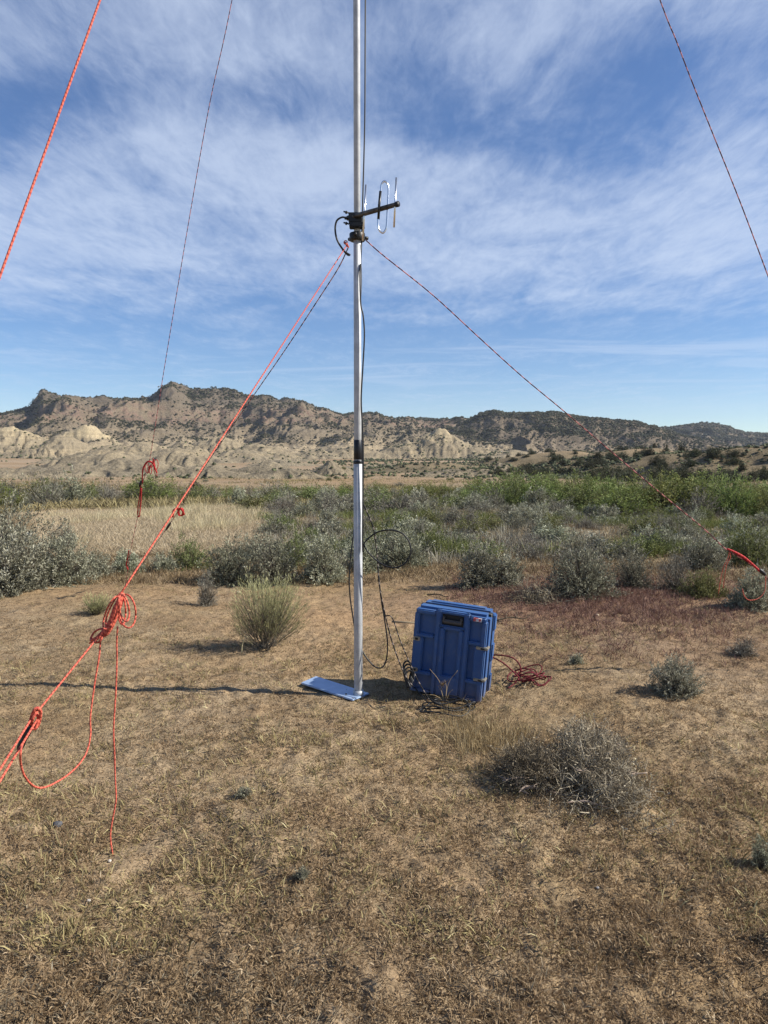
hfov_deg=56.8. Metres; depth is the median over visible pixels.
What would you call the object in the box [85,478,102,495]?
green shrub
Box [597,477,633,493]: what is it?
willow shrub
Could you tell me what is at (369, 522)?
grey shrub
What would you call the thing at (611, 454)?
juniper
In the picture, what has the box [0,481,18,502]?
green shrub
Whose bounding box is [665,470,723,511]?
willow shrub
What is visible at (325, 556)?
sagebrush
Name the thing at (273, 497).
grey shrub
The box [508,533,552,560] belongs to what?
grey shrub
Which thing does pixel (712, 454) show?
juniper
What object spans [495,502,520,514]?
grey shrub
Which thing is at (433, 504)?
grey shrub
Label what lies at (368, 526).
grey shrub
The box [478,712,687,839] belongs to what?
dead shrub
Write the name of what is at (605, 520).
grey shrub
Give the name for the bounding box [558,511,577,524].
grey shrub
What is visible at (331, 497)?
grey shrub
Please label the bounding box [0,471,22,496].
green shrub
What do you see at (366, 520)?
grey shrub
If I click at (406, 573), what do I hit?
scrub grass
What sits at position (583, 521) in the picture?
grey shrub
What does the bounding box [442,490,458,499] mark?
grey shrub
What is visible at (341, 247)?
feed cable
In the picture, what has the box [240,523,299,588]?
sagebrush
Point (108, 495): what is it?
green shrub
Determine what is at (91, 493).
green shrub
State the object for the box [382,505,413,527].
grey shrub
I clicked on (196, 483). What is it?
desert shrub
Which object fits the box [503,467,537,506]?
willow shrub
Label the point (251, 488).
green shrub
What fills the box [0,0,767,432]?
sky
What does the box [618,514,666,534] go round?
grey shrub
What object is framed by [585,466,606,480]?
juniper
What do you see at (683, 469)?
juniper
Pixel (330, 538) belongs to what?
grey shrub
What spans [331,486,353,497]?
green shrub
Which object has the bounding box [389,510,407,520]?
grey shrub
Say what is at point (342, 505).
grey shrub
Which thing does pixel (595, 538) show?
grey shrub
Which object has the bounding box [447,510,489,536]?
grey shrub
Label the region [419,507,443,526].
grey shrub
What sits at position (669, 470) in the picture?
juniper
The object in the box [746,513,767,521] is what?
grey shrub
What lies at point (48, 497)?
green shrub
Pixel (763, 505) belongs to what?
willow shrub
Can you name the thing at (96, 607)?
dry tuft
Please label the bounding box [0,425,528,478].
badland hills
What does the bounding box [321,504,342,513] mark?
grey shrub
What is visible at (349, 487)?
green shrub
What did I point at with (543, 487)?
willow shrub
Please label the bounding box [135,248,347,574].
guy rope
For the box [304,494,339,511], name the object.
grey shrub
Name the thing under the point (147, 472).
guy rope
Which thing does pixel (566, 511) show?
grey shrub
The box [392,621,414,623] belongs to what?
stick
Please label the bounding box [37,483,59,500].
green shrub
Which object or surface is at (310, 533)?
grey shrub
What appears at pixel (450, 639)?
transit case
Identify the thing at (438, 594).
stick
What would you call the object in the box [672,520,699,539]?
grey shrub
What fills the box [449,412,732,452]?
mesa
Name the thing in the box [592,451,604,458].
juniper
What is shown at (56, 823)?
stone
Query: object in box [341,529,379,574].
sagebrush
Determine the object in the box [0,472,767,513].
plain grass
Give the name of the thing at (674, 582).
twiggy shrub
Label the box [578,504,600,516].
grey shrub
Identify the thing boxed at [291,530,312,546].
grey shrub
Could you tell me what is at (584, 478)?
willow shrub
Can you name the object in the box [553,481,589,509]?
grey shrub
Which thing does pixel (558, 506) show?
grey shrub
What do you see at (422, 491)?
grey shrub
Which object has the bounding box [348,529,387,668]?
slack cable
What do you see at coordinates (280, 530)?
grey shrub
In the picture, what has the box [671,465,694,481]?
juniper
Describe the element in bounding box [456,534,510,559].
grey shrub
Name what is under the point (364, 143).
mast cable
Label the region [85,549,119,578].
sagebrush
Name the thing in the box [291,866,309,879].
tuft
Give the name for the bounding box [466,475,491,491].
willow shrub
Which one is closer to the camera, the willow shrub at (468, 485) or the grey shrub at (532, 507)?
the grey shrub at (532, 507)
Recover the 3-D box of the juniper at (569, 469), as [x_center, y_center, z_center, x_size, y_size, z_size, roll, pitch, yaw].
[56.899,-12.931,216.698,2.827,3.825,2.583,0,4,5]
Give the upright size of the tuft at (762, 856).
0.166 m
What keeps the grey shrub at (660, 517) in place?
on the ground at (240, 692)
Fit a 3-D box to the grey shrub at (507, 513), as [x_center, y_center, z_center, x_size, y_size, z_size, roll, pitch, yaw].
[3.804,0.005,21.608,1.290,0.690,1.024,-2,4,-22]
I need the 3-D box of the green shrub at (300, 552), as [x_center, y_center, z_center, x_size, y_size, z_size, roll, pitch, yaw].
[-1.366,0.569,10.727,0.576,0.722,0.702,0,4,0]
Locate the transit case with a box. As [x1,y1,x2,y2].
[409,599,496,702]
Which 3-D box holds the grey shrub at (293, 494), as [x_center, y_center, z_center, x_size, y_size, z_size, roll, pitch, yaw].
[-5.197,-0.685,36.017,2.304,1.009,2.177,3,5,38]
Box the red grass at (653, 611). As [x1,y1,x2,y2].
[444,562,767,673]
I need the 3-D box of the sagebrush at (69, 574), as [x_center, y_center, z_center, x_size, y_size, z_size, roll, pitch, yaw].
[-4.242,0.562,9.493,0.874,0.906,0.911,0,4,0]
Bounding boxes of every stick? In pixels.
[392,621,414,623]
[427,590,449,596]
[497,612,527,620]
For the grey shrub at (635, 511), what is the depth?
23.41 m
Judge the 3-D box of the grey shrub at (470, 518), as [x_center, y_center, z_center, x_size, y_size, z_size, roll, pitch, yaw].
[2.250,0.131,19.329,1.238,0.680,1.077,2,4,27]
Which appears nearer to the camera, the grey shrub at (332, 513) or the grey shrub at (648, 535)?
the grey shrub at (648, 535)
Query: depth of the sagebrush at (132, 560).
10.45 m
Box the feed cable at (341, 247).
[334,216,350,255]
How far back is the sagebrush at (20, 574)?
8.91 m
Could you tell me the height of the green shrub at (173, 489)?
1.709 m
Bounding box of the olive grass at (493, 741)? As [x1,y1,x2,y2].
[426,696,566,773]
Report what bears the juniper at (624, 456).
on the hill at (754, 459)
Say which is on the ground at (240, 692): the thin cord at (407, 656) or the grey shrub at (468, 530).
the grey shrub at (468, 530)
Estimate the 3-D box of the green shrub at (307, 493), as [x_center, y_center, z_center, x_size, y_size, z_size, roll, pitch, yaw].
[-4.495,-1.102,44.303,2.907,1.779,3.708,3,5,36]
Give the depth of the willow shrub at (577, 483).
33.37 m
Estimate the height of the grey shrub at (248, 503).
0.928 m
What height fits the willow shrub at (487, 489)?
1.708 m
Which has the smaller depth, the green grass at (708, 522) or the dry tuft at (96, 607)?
the dry tuft at (96, 607)
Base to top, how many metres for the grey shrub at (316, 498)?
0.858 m
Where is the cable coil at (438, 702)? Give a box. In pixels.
[414,687,475,716]
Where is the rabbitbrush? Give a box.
[225,565,310,650]
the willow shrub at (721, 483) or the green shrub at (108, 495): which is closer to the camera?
the willow shrub at (721, 483)
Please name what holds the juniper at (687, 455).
on the hill at (754, 459)
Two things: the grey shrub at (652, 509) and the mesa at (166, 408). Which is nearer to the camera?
the grey shrub at (652, 509)
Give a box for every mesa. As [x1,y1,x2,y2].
[0,382,512,455]
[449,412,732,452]
[672,422,767,445]
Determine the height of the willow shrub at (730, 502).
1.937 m
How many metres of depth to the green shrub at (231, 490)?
53.23 m
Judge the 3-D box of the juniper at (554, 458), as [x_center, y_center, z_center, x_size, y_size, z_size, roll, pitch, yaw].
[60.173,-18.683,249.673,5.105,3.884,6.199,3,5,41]
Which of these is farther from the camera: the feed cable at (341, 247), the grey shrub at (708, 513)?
the grey shrub at (708, 513)
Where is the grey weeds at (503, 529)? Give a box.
[251,503,767,568]
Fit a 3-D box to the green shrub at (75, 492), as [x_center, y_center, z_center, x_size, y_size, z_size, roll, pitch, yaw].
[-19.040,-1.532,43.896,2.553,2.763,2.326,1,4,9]
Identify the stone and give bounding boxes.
[53,821,62,827]
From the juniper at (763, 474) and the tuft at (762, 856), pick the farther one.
the juniper at (763, 474)
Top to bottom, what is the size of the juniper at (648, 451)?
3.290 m
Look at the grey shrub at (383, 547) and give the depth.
12.38 m
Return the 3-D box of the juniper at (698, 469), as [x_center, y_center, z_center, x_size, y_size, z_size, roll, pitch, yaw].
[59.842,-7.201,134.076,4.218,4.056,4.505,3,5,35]
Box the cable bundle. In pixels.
[402,660,414,687]
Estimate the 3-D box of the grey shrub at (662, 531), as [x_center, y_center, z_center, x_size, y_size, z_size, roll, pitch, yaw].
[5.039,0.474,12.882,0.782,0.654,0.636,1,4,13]
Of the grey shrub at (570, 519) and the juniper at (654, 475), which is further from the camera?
the juniper at (654, 475)
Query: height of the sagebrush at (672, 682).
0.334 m
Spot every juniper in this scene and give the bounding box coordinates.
[493,466,504,475]
[543,466,550,474]
[546,453,559,463]
[553,466,566,473]
[556,458,566,465]
[566,464,573,473]
[568,471,583,474]
[573,457,585,464]
[583,460,598,468]
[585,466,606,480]
[589,472,607,480]
[590,456,601,464]
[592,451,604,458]
[597,465,614,480]
[607,452,622,458]
[610,465,620,478]
[613,470,640,481]
[618,451,628,458]
[643,447,655,455]
[644,464,666,481]
[647,453,663,464]
[660,457,668,467]
[660,464,678,477]
[662,443,669,451]
[669,465,694,477]
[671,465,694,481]
[675,444,688,452]
[683,452,692,459]
[683,458,695,466]
[688,448,702,456]
[692,464,711,480]
[702,445,723,457]
[707,470,739,482]
[716,467,738,477]
[723,455,743,464]
[725,448,745,456]
[735,472,756,482]
[736,463,748,470]
[748,468,759,479]
[756,466,767,480]
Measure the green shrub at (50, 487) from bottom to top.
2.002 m
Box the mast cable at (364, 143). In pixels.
[361,0,365,439]
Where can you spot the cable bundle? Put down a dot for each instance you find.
(411, 679)
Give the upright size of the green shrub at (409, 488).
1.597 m
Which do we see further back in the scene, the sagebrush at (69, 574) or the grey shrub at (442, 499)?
the grey shrub at (442, 499)
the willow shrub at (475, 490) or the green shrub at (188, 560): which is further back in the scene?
the willow shrub at (475, 490)
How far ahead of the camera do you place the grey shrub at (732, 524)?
16.94 m
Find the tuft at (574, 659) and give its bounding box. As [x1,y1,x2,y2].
[565,653,585,665]
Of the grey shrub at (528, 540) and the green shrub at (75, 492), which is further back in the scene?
the green shrub at (75, 492)
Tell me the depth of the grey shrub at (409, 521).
16.49 m
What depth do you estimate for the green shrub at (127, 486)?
45.55 m
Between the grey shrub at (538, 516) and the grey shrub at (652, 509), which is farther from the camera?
the grey shrub at (652, 509)
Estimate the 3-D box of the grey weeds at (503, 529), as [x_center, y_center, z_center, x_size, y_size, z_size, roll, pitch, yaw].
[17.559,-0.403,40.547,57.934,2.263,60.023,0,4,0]
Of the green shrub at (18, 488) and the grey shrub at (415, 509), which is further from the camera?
the green shrub at (18, 488)
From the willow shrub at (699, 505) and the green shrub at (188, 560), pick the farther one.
the willow shrub at (699, 505)
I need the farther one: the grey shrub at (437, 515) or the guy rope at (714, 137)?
the grey shrub at (437, 515)
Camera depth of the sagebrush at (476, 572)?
8.90 m
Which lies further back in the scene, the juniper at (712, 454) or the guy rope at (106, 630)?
the juniper at (712, 454)
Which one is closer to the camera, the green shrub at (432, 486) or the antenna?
the antenna
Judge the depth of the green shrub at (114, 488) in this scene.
54.46 m
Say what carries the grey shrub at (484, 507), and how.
on the ground at (240, 692)
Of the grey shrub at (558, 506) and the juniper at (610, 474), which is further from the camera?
the juniper at (610, 474)
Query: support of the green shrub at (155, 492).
on the ground at (240, 692)
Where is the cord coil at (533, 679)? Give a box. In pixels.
[493,654,551,688]
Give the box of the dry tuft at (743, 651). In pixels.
[725,635,759,658]
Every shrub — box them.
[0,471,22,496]
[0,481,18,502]
[0,492,35,508]
[9,483,24,493]
[18,471,43,501]
[19,470,71,506]
[30,477,51,492]
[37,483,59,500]
[43,479,62,496]
[56,465,93,502]
[80,484,99,498]
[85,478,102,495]
[90,483,120,502]
[95,476,126,498]
[120,474,153,497]
[121,475,158,497]
[123,473,177,499]
[164,480,184,496]
[168,532,213,570]
[170,482,202,497]
[179,483,216,499]
[188,480,201,487]
[193,567,220,606]
[200,482,226,497]
[207,488,224,498]
[220,481,238,494]
[228,485,248,504]
[228,492,275,509]
[232,481,256,496]
[235,528,284,558]
[250,510,279,521]
[252,517,294,537]
[255,475,292,496]
[257,491,298,513]
[259,510,296,531]
[262,509,296,527]
[263,485,289,504]
[263,489,299,501]
[264,483,288,496]
[266,503,283,516]
[271,508,299,523]
[276,484,298,508]
[276,527,308,568]
[278,481,300,492]
[281,537,316,560]
[289,500,316,516]
[290,480,326,500]
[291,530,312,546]
[292,522,318,543]
[298,517,320,529]
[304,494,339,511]
[308,493,321,505]
[310,518,349,536]
[316,485,337,502]
[316,486,344,511]
[317,502,339,523]
[319,532,341,548]
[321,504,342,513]
[322,492,371,511]
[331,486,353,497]
[333,497,353,512]
[336,480,353,493]
[339,534,373,555]
[344,524,372,542]
[350,484,388,501]
[351,508,381,523]
[363,519,377,533]
[363,519,381,532]
[364,485,401,508]
[367,482,426,511]
[368,481,391,496]
[368,482,391,493]
[370,504,387,514]
[372,521,421,541]
[374,538,395,556]
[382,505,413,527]
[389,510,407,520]
[394,514,435,531]
[396,509,417,517]
[397,483,419,498]
[397,484,412,501]
[399,487,448,511]
[400,516,432,535]
[400,533,422,549]
[408,504,420,514]
[409,501,432,512]
[410,487,429,500]
[411,479,439,502]
[418,509,440,523]
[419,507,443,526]
[421,523,447,554]
[424,524,450,538]
[427,481,445,492]
[431,495,452,504]
[432,480,458,499]
[435,527,474,545]
[440,507,467,524]
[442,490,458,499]
[446,507,485,524]
[447,489,468,503]
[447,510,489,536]
[448,526,484,540]
[449,481,483,500]
[449,490,499,509]
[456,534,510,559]
[459,479,482,497]
[463,494,498,512]
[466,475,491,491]
[467,476,502,496]
[467,478,515,498]
[472,476,518,504]
[477,513,510,530]
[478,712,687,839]
[484,487,508,507]
[492,501,525,519]
[495,472,516,489]
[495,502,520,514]
[501,509,532,524]
[502,572,584,605]
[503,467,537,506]
[506,515,530,529]
[508,528,554,551]
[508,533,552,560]
[509,501,541,520]
[511,472,576,507]
[515,485,552,508]
[526,470,552,490]
[527,507,551,524]
[528,501,543,513]
[528,516,553,536]
[530,515,568,529]
[531,525,578,543]
[534,502,547,512]
[537,469,561,490]
[537,511,563,531]
[542,492,577,513]
[543,475,564,495]
[549,542,612,564]
[551,505,579,518]
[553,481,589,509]
[554,468,581,502]
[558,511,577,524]
[561,530,617,560]
[569,475,607,507]
[572,471,592,487]
[573,512,597,528]
[576,480,673,516]
[577,476,607,494]
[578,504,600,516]
[585,487,611,509]
[586,473,620,504]
[590,503,626,519]
[595,514,619,525]
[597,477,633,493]
[602,474,649,509]
[609,467,626,487]
[610,535,648,561]
[616,466,710,511]
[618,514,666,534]
[620,501,649,518]
[620,528,681,559]
[624,469,662,489]
[627,511,664,527]
[631,522,653,540]
[637,523,671,541]
[641,502,665,516]
[642,469,670,504]
[645,521,682,548]
[646,506,670,525]
[650,508,675,517]
[654,546,703,591]
[660,513,683,532]
[663,502,683,515]
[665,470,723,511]
[669,480,732,518]
[670,534,697,545]
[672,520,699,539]
[672,564,731,599]
[679,512,703,526]
[681,464,724,508]
[681,530,736,558]
[684,471,743,496]
[686,502,710,523]
[692,502,716,518]
[706,467,758,517]
[717,515,767,567]
[718,508,750,533]
[718,509,744,521]
[720,480,767,509]
[720,483,765,514]
[725,524,767,541]
[744,475,766,489]
[745,511,767,528]
[746,488,767,516]
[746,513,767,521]
[757,507,767,515]
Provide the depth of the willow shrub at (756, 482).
38.90 m
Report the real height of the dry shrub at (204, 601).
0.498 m
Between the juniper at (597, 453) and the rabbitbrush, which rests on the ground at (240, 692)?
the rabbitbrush
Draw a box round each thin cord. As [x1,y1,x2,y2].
[363,504,412,686]
[384,615,428,699]
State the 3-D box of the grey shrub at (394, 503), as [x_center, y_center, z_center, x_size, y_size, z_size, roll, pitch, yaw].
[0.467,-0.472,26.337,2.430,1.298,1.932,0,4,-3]
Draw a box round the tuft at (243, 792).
[234,786,253,798]
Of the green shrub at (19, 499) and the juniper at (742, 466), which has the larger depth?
the juniper at (742, 466)
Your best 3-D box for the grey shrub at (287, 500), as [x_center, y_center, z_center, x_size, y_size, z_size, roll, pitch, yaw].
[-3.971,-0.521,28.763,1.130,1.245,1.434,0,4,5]
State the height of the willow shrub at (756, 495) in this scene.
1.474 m
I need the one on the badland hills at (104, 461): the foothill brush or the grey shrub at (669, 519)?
the foothill brush
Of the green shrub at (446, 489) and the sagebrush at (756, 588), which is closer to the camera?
the sagebrush at (756, 588)
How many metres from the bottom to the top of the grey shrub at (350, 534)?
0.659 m
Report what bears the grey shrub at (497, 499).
on the ground at (240, 692)
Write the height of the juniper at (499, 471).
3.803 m
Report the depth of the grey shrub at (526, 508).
21.82 m
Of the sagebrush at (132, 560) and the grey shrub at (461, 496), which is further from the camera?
the grey shrub at (461, 496)
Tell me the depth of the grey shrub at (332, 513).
19.23 m
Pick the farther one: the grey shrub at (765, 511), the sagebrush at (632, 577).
the grey shrub at (765, 511)
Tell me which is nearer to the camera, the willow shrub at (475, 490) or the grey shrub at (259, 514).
the grey shrub at (259, 514)
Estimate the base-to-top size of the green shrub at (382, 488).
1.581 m
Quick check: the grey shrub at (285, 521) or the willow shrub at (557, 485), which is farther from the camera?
the willow shrub at (557, 485)
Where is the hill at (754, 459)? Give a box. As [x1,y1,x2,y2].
[364,446,767,477]
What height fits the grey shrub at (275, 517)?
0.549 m
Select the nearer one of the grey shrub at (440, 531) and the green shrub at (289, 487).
the grey shrub at (440, 531)
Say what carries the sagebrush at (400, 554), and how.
on the ground at (240, 692)
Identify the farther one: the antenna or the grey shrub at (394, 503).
the grey shrub at (394, 503)
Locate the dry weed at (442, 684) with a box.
[422,670,457,705]
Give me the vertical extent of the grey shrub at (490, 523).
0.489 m
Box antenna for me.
[343,177,399,240]
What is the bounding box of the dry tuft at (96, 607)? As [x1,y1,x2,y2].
[78,592,115,614]
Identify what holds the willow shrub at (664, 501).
on the ground at (240, 692)
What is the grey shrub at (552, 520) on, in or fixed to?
on the ground at (240, 692)
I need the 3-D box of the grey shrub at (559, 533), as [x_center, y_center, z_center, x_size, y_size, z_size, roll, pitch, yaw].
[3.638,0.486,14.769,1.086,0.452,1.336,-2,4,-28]
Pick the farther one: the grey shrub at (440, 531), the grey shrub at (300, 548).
the grey shrub at (440, 531)
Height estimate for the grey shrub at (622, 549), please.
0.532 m
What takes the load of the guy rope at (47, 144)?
attached to the ground at (240, 692)
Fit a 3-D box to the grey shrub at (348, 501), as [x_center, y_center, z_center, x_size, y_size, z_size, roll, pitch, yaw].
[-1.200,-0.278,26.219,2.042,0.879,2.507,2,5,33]
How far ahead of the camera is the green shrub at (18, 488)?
63.50 m
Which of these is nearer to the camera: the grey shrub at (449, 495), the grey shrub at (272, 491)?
the grey shrub at (272, 491)
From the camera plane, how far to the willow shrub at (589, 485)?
31.41 m
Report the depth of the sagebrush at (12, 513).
10.34 m
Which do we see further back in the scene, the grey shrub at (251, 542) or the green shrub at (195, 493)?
the green shrub at (195, 493)
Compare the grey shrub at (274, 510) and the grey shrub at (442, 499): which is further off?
the grey shrub at (442, 499)
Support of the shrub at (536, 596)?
on the ground at (240, 692)
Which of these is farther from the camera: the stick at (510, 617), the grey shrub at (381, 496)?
the grey shrub at (381, 496)
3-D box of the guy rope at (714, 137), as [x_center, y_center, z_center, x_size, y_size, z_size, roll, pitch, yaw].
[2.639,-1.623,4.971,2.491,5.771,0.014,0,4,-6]
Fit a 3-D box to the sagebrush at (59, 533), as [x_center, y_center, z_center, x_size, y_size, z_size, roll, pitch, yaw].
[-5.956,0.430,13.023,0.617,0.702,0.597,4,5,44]
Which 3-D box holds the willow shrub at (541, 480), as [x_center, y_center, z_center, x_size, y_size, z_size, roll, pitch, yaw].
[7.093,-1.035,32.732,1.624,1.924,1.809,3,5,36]
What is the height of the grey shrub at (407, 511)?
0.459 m
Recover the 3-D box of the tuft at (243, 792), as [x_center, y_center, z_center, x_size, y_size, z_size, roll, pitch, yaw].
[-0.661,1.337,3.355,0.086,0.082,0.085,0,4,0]
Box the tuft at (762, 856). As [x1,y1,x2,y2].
[749,833,767,870]
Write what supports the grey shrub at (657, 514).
on the ground at (240, 692)
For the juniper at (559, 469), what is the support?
on the hill at (754, 459)
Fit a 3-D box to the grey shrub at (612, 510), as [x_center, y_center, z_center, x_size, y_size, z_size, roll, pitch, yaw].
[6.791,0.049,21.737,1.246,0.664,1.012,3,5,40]
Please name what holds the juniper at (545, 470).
on the hill at (754, 459)
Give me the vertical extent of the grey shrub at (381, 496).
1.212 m
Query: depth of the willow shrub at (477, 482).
39.73 m
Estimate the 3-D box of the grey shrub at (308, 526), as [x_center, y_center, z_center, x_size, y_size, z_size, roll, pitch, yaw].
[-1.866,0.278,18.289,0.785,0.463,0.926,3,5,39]
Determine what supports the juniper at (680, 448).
on the hill at (754, 459)
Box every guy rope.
[0,0,100,278]
[0,246,346,853]
[125,0,231,583]
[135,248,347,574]
[365,240,767,600]
[660,0,767,275]
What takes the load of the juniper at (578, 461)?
on the hill at (754, 459)
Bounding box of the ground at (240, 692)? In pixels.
[0,458,767,1023]
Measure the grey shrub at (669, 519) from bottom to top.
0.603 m
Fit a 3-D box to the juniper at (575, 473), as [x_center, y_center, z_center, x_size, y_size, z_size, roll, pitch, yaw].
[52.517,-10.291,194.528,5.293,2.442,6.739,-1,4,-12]
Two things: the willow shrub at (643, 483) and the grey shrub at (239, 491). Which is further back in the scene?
the willow shrub at (643, 483)
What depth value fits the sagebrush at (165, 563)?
10.64 m
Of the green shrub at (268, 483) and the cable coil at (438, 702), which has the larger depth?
the green shrub at (268, 483)
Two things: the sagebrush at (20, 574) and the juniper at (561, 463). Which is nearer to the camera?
the sagebrush at (20, 574)
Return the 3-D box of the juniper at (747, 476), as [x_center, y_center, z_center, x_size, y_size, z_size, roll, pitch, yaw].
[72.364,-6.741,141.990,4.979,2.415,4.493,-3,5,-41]
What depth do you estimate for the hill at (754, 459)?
208.93 m
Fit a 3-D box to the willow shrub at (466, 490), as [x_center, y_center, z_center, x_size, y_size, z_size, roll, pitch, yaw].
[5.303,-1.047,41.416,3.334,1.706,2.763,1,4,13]
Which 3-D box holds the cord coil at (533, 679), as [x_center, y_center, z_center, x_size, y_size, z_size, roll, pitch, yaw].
[0.991,1.117,5.065,0.469,0.247,0.296,-4,5,-44]
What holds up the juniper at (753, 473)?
on the ground at (240, 692)
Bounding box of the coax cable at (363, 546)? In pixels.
[359,264,411,567]
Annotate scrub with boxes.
[0,381,767,452]
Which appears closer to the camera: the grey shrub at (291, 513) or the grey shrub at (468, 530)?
the grey shrub at (468, 530)
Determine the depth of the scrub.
1256.17 m
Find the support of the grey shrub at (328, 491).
on the ground at (240, 692)
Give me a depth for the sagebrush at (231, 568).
9.51 m
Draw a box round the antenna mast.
[301,0,368,700]
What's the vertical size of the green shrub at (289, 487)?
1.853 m
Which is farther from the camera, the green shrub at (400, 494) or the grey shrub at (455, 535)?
the green shrub at (400, 494)
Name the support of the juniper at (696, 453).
on the hill at (754, 459)
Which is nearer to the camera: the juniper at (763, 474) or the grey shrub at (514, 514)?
the grey shrub at (514, 514)
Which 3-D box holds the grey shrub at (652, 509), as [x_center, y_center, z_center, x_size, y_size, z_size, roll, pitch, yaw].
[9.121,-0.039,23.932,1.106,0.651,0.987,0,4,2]
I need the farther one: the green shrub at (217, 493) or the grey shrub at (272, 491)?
the green shrub at (217, 493)
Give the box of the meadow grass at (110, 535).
[26,502,308,557]
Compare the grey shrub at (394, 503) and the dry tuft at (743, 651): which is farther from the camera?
the grey shrub at (394, 503)
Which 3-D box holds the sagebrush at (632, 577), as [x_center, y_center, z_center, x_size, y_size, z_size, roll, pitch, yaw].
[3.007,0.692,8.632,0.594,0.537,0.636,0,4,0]
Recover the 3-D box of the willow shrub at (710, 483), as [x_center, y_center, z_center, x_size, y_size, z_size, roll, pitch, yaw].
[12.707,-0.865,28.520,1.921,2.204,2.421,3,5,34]
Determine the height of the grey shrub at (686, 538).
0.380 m
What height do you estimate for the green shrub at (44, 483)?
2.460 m
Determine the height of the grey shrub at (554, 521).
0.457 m
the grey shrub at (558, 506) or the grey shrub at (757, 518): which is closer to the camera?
the grey shrub at (757, 518)
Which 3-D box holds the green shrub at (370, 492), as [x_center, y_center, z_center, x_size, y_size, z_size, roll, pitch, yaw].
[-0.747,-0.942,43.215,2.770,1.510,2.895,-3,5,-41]
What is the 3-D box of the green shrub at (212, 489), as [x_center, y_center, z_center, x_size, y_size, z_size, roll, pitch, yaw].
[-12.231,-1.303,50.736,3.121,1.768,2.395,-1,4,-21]
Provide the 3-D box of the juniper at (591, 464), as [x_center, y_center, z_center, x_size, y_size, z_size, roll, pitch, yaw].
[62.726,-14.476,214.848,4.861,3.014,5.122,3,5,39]
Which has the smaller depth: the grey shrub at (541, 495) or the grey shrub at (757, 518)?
the grey shrub at (757, 518)
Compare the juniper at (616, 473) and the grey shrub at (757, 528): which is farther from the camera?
the juniper at (616, 473)
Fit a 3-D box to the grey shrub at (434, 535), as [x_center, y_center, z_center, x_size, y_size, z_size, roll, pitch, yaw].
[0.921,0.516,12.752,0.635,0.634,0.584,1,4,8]
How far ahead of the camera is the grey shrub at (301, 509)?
24.50 m
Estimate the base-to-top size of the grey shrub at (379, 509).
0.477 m
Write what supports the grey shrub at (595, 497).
on the ground at (240, 692)
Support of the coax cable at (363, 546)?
attached to the antenna mast
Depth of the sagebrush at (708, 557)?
10.57 m
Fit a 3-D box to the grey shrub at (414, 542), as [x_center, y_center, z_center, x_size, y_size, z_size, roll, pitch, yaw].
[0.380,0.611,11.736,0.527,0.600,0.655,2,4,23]
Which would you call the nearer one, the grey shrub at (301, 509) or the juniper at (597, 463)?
the grey shrub at (301, 509)
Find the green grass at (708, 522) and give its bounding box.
[285,501,764,557]
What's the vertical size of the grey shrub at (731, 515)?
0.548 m
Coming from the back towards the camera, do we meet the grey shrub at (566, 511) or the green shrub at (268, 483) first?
the green shrub at (268, 483)
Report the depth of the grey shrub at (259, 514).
21.10 m
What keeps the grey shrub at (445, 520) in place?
on the ground at (240, 692)
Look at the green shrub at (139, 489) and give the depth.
43.71 m
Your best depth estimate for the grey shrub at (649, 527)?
14.35 m
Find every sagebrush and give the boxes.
[0,473,70,568]
[0,517,65,598]
[37,519,101,587]
[45,517,77,546]
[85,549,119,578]
[111,547,147,573]
[150,550,184,571]
[194,531,261,587]
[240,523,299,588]
[300,521,350,585]
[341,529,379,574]
[368,511,434,571]
[453,528,500,589]
[483,547,527,588]
[542,527,632,601]
[611,547,657,591]
[644,651,706,700]
[672,526,732,572]
[719,564,767,612]
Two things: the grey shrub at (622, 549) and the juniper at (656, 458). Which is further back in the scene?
the juniper at (656, 458)
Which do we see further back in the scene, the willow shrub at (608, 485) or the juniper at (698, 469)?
the juniper at (698, 469)
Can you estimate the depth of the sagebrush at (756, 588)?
7.43 m
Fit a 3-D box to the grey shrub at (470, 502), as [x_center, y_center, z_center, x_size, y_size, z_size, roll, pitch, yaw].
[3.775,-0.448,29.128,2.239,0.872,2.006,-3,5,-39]
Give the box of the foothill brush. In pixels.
[0,425,767,479]
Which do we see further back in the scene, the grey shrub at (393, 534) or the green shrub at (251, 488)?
the green shrub at (251, 488)
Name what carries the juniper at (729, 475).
on the ground at (240, 692)
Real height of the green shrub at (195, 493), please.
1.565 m
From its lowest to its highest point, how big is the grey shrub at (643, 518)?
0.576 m
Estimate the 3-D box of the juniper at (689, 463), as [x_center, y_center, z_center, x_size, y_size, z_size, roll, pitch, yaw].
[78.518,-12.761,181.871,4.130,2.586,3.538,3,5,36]
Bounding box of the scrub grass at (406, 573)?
[3,506,767,586]
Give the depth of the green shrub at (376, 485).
49.40 m
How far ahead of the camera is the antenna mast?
4.75 m

